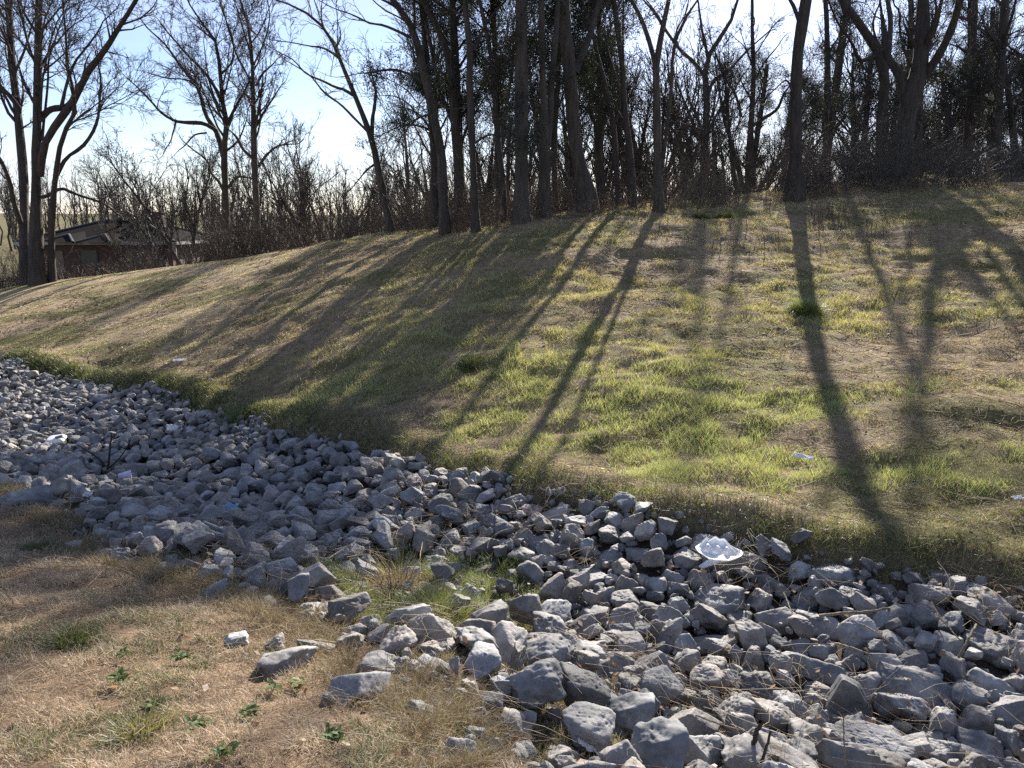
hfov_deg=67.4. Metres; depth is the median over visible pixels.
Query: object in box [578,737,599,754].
crumpled paper
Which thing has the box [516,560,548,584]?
rock
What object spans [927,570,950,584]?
rock
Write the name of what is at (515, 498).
rock
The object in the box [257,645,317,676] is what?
rock
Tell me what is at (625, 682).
rock
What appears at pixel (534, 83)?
bare tree
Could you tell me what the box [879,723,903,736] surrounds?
rock
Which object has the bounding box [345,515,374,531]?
rock
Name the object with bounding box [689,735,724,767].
rock
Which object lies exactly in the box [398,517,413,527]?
rock
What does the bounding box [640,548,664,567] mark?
rock
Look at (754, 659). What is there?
rock
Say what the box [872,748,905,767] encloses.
rock
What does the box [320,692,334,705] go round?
rock
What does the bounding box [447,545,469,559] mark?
rock
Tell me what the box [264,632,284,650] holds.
rock
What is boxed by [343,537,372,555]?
rock
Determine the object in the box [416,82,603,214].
bare tree
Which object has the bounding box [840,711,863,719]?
rock
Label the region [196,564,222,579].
rock
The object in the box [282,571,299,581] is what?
rock
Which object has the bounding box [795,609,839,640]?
rock
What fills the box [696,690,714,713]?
rock
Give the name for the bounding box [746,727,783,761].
rock
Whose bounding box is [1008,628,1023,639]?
rock
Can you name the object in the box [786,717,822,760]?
rock
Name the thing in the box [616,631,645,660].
rock
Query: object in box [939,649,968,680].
rock
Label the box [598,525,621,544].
rock
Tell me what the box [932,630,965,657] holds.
rock
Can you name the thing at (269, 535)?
rock
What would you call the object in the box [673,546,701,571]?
rock
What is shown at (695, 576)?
rock
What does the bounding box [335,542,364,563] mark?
rock
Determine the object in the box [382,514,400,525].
rock
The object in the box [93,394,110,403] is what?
rock
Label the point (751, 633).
rock
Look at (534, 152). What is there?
bare tree
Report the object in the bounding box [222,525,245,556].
rock
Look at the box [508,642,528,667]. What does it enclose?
rock
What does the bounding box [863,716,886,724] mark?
rock
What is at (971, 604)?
rock
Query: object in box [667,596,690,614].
rock
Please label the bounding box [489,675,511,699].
rock
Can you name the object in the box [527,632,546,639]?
rock
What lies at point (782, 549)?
rock
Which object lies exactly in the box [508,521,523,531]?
rock
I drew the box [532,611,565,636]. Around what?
rock
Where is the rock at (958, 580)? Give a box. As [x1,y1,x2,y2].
[944,575,965,597]
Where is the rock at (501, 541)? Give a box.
[496,539,506,544]
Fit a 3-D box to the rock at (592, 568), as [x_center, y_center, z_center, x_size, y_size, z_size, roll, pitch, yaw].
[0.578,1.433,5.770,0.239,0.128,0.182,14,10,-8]
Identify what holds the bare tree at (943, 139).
on the ground at (184, 321)
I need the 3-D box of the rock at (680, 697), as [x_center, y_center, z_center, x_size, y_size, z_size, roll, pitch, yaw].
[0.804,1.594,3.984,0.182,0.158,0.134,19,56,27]
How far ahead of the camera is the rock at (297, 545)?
5.22 m
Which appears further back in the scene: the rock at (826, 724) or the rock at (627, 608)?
the rock at (627, 608)
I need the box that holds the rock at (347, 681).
[328,671,390,706]
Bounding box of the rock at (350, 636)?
[335,632,364,651]
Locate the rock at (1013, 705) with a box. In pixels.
[985,695,1023,728]
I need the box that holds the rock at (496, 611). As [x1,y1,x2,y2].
[471,599,507,624]
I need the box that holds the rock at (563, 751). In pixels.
[545,743,574,762]
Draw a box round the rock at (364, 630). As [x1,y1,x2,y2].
[341,623,368,635]
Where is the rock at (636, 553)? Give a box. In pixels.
[625,547,650,561]
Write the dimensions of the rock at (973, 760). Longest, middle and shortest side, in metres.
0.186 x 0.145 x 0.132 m
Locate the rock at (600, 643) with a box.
[590,640,607,652]
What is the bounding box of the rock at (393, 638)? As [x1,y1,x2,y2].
[378,625,417,655]
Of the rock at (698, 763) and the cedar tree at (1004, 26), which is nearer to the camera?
the rock at (698, 763)
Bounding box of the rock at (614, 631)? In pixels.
[602,629,620,647]
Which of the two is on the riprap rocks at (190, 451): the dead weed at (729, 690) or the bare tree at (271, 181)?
the dead weed at (729, 690)
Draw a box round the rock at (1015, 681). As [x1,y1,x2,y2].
[1002,673,1023,691]
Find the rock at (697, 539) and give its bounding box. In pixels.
[686,533,713,556]
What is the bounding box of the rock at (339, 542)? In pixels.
[336,537,342,547]
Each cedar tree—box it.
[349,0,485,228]
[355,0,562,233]
[394,0,535,222]
[442,0,529,216]
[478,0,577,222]
[499,0,592,211]
[536,0,653,206]
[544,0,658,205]
[557,0,636,206]
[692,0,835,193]
[756,83,805,190]
[777,0,879,178]
[802,0,912,178]
[832,38,898,180]
[866,60,904,178]
[875,0,965,176]
[903,0,1023,172]
[928,43,985,172]
[931,0,1022,169]
[940,0,1023,171]
[962,0,1023,165]
[1002,65,1022,171]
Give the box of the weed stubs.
[658,198,1012,254]
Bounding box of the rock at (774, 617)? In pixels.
[754,607,795,634]
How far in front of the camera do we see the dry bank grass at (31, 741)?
2.98 m
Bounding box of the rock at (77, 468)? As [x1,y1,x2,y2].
[58,459,87,478]
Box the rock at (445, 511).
[435,505,463,526]
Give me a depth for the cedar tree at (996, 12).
33.41 m
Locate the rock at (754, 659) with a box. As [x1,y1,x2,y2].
[741,645,764,670]
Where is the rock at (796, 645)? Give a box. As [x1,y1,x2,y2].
[783,638,809,652]
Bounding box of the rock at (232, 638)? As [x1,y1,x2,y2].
[224,630,248,644]
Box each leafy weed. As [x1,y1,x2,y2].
[104,666,140,683]
[110,647,128,657]
[138,696,166,711]
[166,651,195,661]
[184,714,212,733]
[205,741,240,761]
[238,703,260,719]
[259,674,283,689]
[289,676,305,688]
[313,722,347,748]
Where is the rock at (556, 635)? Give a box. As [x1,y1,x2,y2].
[525,633,563,646]
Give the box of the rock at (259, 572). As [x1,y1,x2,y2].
[246,567,267,588]
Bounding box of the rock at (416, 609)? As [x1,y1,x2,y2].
[384,603,431,627]
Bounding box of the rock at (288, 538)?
[270,535,294,554]
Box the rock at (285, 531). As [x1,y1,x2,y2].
[276,526,292,537]
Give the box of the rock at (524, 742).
[510,739,533,759]
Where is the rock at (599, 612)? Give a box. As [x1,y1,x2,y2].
[575,605,608,627]
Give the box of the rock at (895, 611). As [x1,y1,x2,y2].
[887,605,910,626]
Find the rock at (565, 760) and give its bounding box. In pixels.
[555,755,576,766]
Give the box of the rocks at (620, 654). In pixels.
[106,466,1023,767]
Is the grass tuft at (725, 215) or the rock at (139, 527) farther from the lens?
the grass tuft at (725, 215)
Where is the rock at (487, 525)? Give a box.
[479,513,502,528]
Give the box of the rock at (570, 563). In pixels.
[562,559,579,575]
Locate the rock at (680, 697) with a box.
[667,694,682,705]
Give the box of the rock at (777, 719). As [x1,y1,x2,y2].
[751,697,795,734]
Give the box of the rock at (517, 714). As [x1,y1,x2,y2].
[499,707,532,739]
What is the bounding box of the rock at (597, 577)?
[587,572,605,589]
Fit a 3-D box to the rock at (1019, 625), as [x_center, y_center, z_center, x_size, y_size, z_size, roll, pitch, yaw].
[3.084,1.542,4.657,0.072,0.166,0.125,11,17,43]
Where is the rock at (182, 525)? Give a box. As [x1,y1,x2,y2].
[178,522,190,530]
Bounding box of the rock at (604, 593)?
[588,586,614,605]
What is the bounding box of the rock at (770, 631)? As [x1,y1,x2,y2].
[758,622,780,644]
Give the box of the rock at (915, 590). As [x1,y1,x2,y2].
[908,583,951,608]
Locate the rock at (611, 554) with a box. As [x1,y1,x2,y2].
[599,544,619,568]
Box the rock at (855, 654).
[843,648,863,658]
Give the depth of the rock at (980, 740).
3.71 m
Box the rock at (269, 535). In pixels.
[255,530,284,548]
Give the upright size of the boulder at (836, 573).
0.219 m
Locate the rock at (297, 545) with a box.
[270,536,305,564]
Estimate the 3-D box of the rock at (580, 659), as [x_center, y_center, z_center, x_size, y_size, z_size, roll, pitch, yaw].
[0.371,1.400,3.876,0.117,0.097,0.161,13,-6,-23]
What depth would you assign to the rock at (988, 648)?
4.50 m
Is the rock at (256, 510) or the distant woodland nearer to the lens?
the rock at (256, 510)
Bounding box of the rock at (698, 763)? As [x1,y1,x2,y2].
[686,759,715,767]
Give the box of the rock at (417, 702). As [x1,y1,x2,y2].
[404,699,435,722]
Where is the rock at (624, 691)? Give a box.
[618,688,635,694]
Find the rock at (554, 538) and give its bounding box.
[549,531,560,543]
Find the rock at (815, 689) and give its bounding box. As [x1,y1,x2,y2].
[801,681,829,697]
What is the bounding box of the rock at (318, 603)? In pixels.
[300,602,325,611]
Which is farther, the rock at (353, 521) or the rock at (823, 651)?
the rock at (353, 521)
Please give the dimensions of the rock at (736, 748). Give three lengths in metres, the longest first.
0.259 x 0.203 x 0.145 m
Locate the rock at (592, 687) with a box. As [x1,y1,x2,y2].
[560,661,610,706]
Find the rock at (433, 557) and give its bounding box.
[425,555,446,564]
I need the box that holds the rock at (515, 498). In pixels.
[490,494,526,513]
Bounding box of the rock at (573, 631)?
[566,629,576,635]
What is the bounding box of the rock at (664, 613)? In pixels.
[654,605,690,628]
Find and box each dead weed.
[361,560,413,609]
[703,680,738,699]
[866,681,936,726]
[873,627,887,642]
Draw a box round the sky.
[0,0,1023,214]
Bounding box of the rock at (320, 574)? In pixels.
[298,562,336,595]
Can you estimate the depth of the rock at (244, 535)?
5.66 m
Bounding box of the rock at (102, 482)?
[99,479,112,485]
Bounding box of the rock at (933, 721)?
[926,706,958,738]
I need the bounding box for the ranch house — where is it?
[13,212,210,278]
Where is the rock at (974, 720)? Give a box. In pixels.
[957,704,994,734]
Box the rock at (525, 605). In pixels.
[507,594,541,625]
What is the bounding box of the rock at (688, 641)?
[674,633,697,655]
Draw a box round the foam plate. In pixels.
[696,536,742,567]
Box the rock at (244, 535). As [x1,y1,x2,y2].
[237,528,255,545]
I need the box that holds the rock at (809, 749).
[786,736,817,759]
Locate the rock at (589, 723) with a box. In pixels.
[562,701,615,752]
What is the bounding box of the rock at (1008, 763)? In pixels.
[1000,760,1023,767]
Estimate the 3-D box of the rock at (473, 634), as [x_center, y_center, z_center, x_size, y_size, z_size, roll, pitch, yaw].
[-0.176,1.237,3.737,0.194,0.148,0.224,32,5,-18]
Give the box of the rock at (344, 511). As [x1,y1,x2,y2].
[334,506,354,518]
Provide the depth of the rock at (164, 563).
4.93 m
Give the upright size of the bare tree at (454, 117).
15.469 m
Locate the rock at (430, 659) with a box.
[417,653,448,669]
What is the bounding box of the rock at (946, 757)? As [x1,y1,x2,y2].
[920,738,961,763]
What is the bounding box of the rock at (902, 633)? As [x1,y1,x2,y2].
[891,627,915,640]
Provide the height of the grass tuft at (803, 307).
0.407 m
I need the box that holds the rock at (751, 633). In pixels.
[735,620,767,655]
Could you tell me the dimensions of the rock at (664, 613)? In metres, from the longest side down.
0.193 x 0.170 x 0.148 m
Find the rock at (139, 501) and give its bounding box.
[131,499,145,506]
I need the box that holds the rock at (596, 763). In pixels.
[562,760,616,767]
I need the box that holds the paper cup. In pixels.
[118,470,131,478]
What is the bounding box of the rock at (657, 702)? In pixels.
[636,688,660,718]
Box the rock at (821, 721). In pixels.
[807,703,830,727]
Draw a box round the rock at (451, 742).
[444,737,476,755]
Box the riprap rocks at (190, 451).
[0,357,1023,767]
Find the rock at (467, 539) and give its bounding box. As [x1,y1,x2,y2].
[459,537,475,545]
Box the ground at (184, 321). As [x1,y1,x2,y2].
[0,173,1023,767]
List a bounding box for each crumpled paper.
[166,424,181,430]
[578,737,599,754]
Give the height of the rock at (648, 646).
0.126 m
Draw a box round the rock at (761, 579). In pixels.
[751,573,788,588]
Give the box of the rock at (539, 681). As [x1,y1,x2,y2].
[505,658,565,708]
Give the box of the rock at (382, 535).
[373,520,393,552]
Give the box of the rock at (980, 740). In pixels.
[956,726,1004,762]
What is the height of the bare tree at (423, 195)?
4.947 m
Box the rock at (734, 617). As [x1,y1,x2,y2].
[725,610,751,625]
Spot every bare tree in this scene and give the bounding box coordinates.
[0,0,185,285]
[72,120,268,266]
[73,140,151,218]
[93,200,173,271]
[104,0,293,242]
[173,136,234,254]
[185,0,321,252]
[214,0,430,232]
[214,164,334,249]
[219,114,392,245]
[233,111,403,245]
[265,118,346,245]
[294,162,424,237]
[312,0,450,234]
[342,1,481,224]
[351,47,442,226]
[351,113,424,228]
[353,147,453,234]
[408,163,453,221]
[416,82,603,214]
[419,0,475,224]
[439,78,511,215]
[447,145,537,213]
[457,0,672,218]
[467,0,560,212]
[476,60,568,192]
[482,0,575,213]
[493,122,652,204]
[511,0,530,224]
[512,39,561,204]
[528,10,721,204]
[528,43,588,208]
[531,18,608,210]
[537,63,652,203]
[559,0,645,212]
[560,1,653,203]
[561,1,725,200]
[567,44,688,194]
[583,139,670,205]
[596,43,737,198]
[606,92,731,201]
[626,0,746,197]
[629,0,720,212]
[633,0,776,194]
[638,77,802,190]
[643,0,797,196]
[680,23,745,194]
[687,11,829,194]
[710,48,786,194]
[719,96,834,189]
[724,0,811,201]
[754,66,837,190]
[777,56,876,165]
[790,0,892,176]
[804,2,896,179]
[821,1,906,178]
[855,48,981,172]
[857,0,1001,172]
[859,0,974,178]
[869,1,1023,174]
[886,0,969,164]
[924,10,980,151]
[942,53,1021,172]
[948,0,1023,167]
[971,5,1023,171]
[1005,77,1021,156]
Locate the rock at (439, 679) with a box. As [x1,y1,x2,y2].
[424,675,447,685]
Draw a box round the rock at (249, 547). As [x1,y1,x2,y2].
[240,542,270,558]
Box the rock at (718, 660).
[702,656,727,669]
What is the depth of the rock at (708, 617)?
4.95 m
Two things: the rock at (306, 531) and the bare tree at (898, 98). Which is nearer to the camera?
the rock at (306, 531)
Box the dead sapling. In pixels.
[71,430,130,469]
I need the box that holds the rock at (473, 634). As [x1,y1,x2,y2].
[454,626,498,649]
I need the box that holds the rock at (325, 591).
[314,585,344,600]
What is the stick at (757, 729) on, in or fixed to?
on the rock at (736, 748)
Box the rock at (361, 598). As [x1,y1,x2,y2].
[327,592,371,621]
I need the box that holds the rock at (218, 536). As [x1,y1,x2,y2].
[204,530,223,548]
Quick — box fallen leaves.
[0,175,1023,767]
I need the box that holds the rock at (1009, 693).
[1002,691,1023,696]
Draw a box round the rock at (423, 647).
[419,640,445,656]
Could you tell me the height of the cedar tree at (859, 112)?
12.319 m
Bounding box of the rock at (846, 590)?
[838,586,861,608]
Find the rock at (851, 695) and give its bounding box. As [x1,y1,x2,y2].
[821,674,875,717]
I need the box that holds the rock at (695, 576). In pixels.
[686,569,712,587]
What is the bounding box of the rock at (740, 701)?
[716,695,754,722]
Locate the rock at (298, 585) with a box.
[288,572,309,603]
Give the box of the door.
[55,251,65,278]
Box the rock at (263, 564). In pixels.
[241,561,266,580]
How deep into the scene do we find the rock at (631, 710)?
3.31 m
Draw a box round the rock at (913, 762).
[907,758,932,767]
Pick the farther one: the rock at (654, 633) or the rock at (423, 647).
the rock at (654, 633)
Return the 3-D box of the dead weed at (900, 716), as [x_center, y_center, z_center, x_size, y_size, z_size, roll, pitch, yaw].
[2.020,1.653,3.915,0.322,0.189,0.354,0,12,0]
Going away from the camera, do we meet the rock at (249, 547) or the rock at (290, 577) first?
the rock at (290, 577)
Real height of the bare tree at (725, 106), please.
5.681 m
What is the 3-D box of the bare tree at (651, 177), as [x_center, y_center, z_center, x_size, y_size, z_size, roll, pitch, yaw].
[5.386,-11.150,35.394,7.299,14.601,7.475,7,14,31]
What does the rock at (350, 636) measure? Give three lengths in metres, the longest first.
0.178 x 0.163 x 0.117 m
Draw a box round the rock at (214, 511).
[197,504,223,521]
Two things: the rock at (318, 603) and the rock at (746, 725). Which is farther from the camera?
the rock at (318, 603)
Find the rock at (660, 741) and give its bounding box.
[631,716,688,767]
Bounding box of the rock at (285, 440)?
[282,437,301,442]
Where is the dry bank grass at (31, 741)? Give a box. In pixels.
[0,489,723,767]
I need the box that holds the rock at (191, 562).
[181,559,200,571]
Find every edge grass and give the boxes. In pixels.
[0,346,1023,609]
[0,476,558,767]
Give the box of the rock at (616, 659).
[606,651,634,674]
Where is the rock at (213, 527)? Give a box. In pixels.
[202,521,223,532]
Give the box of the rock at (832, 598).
[814,587,851,609]
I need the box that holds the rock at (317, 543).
[306,540,328,556]
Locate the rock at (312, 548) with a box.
[303,543,318,557]
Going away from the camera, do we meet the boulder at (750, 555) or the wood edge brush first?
the boulder at (750, 555)
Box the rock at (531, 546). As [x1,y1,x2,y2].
[527,534,548,551]
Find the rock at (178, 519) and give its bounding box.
[174,517,193,523]
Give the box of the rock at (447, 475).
[442,467,467,483]
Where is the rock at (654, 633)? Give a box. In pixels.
[647,619,665,641]
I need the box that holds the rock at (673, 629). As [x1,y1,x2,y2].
[654,617,682,653]
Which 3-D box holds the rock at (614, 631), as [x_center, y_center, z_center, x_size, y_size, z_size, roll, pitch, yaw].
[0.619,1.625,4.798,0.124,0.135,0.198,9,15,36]
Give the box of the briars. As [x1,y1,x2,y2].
[437,165,1018,234]
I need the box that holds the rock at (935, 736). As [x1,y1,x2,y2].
[906,728,943,739]
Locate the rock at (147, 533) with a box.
[143,526,153,537]
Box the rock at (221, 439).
[217,435,235,444]
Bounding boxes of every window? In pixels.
[80,250,98,265]
[126,250,144,265]
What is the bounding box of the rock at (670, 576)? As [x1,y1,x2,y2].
[661,569,684,583]
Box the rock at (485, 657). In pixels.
[464,641,501,683]
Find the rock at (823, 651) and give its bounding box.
[807,643,836,659]
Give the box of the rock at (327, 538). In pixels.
[318,532,339,550]
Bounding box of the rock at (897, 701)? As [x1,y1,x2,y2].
[874,692,931,722]
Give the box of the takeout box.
[46,434,66,443]
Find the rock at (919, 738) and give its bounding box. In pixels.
[902,731,934,757]
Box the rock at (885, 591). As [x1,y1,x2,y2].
[870,583,903,606]
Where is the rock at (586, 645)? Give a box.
[572,640,605,659]
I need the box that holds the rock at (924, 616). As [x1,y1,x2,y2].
[909,599,947,629]
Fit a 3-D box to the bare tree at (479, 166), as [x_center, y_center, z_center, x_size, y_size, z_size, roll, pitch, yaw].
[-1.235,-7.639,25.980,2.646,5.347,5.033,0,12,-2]
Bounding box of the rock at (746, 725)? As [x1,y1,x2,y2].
[724,712,757,737]
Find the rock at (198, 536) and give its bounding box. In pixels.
[181,530,214,554]
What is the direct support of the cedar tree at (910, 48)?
on the ground at (184, 321)
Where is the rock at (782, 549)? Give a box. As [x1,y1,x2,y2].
[771,538,791,561]
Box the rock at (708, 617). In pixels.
[689,603,727,632]
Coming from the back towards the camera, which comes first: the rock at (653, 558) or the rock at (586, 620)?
the rock at (653, 558)
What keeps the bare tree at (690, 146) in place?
on the ground at (184, 321)
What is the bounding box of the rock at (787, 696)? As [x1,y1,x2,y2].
[768,690,807,719]
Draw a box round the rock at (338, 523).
[328,517,346,532]
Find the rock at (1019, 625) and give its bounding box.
[1014,622,1023,630]
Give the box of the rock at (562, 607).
[541,599,571,621]
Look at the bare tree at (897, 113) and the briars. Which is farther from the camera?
the bare tree at (897, 113)
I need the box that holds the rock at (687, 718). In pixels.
[669,707,721,735]
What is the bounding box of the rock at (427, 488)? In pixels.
[423,482,437,497]
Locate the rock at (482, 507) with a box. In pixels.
[472,503,489,519]
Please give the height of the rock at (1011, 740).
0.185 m
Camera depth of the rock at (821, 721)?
3.97 m
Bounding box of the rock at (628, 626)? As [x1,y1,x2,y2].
[609,623,633,630]
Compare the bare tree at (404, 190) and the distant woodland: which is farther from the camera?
the distant woodland
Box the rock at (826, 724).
[822,722,833,738]
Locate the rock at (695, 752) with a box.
[683,736,708,767]
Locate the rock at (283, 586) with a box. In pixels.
[274,581,290,601]
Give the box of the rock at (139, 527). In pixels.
[131,521,160,531]
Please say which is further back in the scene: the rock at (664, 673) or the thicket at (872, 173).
the thicket at (872, 173)
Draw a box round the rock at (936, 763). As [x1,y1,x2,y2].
[922,758,950,767]
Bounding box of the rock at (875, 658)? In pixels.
[866,653,902,671]
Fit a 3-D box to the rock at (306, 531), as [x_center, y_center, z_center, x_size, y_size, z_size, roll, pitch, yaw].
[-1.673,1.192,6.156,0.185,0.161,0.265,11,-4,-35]
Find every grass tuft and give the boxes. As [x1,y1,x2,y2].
[6,536,74,553]
[24,615,107,656]
[71,696,205,757]
[208,394,260,435]
[348,540,461,600]
[371,573,502,626]
[450,352,488,375]
[690,211,710,218]
[714,211,737,219]
[778,294,834,321]
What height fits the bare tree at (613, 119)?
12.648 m
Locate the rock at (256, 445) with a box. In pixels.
[248,442,264,449]
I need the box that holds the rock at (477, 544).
[470,537,499,557]
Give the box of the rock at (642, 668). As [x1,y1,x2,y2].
[623,665,649,677]
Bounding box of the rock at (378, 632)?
[366,624,389,643]
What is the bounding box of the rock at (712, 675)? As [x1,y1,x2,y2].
[689,663,725,696]
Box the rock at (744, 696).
[729,691,752,699]
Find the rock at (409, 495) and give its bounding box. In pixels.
[400,487,424,505]
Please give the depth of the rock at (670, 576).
5.43 m
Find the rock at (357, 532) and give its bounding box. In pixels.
[342,526,370,539]
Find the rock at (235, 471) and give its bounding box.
[221,466,240,475]
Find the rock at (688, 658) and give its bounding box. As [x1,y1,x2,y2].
[674,648,701,672]
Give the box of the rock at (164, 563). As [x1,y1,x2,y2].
[153,561,181,574]
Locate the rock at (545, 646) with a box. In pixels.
[525,635,569,665]
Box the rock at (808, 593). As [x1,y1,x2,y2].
[792,586,819,610]
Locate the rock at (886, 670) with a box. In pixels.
[875,661,952,708]
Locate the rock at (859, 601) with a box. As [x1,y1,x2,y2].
[848,591,876,616]
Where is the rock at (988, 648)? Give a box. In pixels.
[961,624,1018,662]
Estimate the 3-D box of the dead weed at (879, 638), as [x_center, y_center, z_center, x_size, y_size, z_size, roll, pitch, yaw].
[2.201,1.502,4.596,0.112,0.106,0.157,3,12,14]
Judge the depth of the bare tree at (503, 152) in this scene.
37.87 m
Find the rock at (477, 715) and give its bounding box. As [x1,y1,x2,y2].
[467,709,488,724]
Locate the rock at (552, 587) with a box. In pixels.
[538,572,565,599]
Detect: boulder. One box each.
[0,485,59,505]
[114,463,151,475]
[286,464,307,478]
[541,504,569,520]
[693,583,744,616]
[693,635,724,654]
[700,551,766,573]
[768,651,850,684]
[806,563,856,589]
[828,719,916,766]
[966,586,1019,620]
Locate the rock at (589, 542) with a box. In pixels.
[578,537,597,559]
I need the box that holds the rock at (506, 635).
[490,620,527,671]
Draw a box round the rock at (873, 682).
[850,672,881,705]
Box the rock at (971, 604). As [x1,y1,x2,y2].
[952,595,987,625]
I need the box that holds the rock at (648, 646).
[643,642,651,653]
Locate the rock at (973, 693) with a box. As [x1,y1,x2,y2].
[949,680,989,709]
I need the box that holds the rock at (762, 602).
[745,588,772,612]
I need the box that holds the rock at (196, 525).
[172,520,212,545]
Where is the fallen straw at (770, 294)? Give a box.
[0,172,1023,588]
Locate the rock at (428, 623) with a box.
[408,613,455,647]
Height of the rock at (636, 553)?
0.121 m
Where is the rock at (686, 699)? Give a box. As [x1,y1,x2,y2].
[682,688,698,706]
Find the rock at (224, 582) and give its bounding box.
[200,578,227,596]
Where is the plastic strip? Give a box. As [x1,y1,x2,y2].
[793,452,813,459]
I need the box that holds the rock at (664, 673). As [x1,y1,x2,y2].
[640,665,683,704]
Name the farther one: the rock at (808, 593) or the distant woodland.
the distant woodland
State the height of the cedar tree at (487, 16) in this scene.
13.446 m
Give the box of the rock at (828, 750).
[815,738,881,767]
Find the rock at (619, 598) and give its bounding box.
[610,589,639,607]
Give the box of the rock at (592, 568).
[574,564,600,572]
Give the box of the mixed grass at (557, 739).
[398,645,725,766]
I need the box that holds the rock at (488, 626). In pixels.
[459,618,495,647]
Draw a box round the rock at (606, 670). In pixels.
[589,659,611,678]
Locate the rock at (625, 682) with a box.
[618,672,640,690]
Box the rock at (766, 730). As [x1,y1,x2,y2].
[761,727,787,742]
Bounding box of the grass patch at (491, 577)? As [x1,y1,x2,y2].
[300,542,546,646]
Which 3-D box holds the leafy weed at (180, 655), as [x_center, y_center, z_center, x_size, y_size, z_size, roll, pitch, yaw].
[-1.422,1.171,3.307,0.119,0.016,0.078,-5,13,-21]
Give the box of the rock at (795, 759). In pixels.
[779,742,818,767]
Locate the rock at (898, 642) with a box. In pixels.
[878,629,912,655]
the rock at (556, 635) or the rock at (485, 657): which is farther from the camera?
the rock at (556, 635)
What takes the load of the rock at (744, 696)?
on the ground at (184, 321)
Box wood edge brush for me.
[314,84,886,238]
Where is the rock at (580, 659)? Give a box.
[571,650,601,669]
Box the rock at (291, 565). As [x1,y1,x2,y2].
[265,557,298,578]
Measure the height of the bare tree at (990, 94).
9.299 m
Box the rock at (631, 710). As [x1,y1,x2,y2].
[605,691,654,732]
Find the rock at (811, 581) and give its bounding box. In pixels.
[807,575,823,590]
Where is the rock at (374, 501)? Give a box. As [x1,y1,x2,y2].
[367,494,397,508]
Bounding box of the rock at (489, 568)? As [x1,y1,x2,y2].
[467,564,495,577]
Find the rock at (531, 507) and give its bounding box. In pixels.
[521,504,542,516]
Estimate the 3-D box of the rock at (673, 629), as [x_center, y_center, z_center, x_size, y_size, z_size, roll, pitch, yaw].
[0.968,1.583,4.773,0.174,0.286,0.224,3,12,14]
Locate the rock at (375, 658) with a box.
[355,650,400,676]
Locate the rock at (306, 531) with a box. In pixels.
[291,520,315,540]
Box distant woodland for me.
[0,151,778,252]
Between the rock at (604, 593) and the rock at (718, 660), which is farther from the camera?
the rock at (604, 593)
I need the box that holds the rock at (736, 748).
[721,733,766,767]
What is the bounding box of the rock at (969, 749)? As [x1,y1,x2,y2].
[949,741,999,763]
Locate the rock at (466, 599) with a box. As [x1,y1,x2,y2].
[438,593,469,613]
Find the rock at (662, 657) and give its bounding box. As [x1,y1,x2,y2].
[635,650,674,672]
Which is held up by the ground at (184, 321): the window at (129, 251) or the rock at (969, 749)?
the rock at (969, 749)
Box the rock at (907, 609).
[893,603,913,625]
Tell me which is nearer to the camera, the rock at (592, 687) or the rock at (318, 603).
the rock at (592, 687)
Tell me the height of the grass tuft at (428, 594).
0.400 m
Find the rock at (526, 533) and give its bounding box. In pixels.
[511,528,532,545]
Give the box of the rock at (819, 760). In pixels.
[817,754,822,764]
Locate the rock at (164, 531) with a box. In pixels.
[149,520,179,547]
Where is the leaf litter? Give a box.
[139,484,1022,767]
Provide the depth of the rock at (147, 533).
5.66 m
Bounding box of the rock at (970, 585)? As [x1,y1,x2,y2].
[965,582,982,593]
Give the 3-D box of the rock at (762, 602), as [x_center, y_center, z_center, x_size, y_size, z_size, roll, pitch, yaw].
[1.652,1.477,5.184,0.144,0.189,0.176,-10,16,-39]
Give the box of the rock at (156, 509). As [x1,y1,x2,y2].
[144,505,173,517]
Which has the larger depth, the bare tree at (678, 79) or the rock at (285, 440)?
the bare tree at (678, 79)
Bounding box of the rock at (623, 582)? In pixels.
[614,575,638,597]
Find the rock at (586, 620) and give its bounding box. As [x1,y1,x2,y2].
[568,614,596,636]
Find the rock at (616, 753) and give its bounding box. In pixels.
[598,739,642,767]
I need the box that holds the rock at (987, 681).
[966,667,1015,694]
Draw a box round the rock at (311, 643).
[297,639,335,652]
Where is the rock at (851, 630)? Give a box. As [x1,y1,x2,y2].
[836,614,882,649]
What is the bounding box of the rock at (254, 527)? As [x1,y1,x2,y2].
[248,520,267,538]
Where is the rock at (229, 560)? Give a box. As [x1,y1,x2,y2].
[219,557,233,569]
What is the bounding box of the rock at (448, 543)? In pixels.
[437,528,460,550]
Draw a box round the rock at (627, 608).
[607,602,640,630]
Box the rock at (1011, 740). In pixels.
[994,724,1023,756]
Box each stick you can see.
[327,537,370,567]
[419,542,422,579]
[695,714,744,731]
[751,720,762,744]
[758,731,771,767]
[783,592,793,613]
[819,607,890,616]
[834,643,871,654]
[843,712,845,765]
[860,623,901,651]
[930,601,960,640]
[957,624,976,657]
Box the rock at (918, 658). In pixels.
[898,649,928,667]
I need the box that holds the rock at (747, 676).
[739,670,773,698]
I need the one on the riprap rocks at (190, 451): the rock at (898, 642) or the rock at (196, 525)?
the rock at (196, 525)
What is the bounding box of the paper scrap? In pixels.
[1011,495,1022,499]
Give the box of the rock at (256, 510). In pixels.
[246,503,267,522]
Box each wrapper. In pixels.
[83,490,93,496]
[223,502,238,510]
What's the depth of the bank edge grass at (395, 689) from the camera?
3.54 m
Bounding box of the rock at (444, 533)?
[438,529,460,539]
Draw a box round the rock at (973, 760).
[958,752,1004,767]
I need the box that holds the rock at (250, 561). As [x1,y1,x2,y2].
[235,554,271,569]
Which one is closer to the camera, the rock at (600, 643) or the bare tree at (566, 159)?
the rock at (600, 643)
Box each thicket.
[0,148,378,288]
[710,61,1023,198]

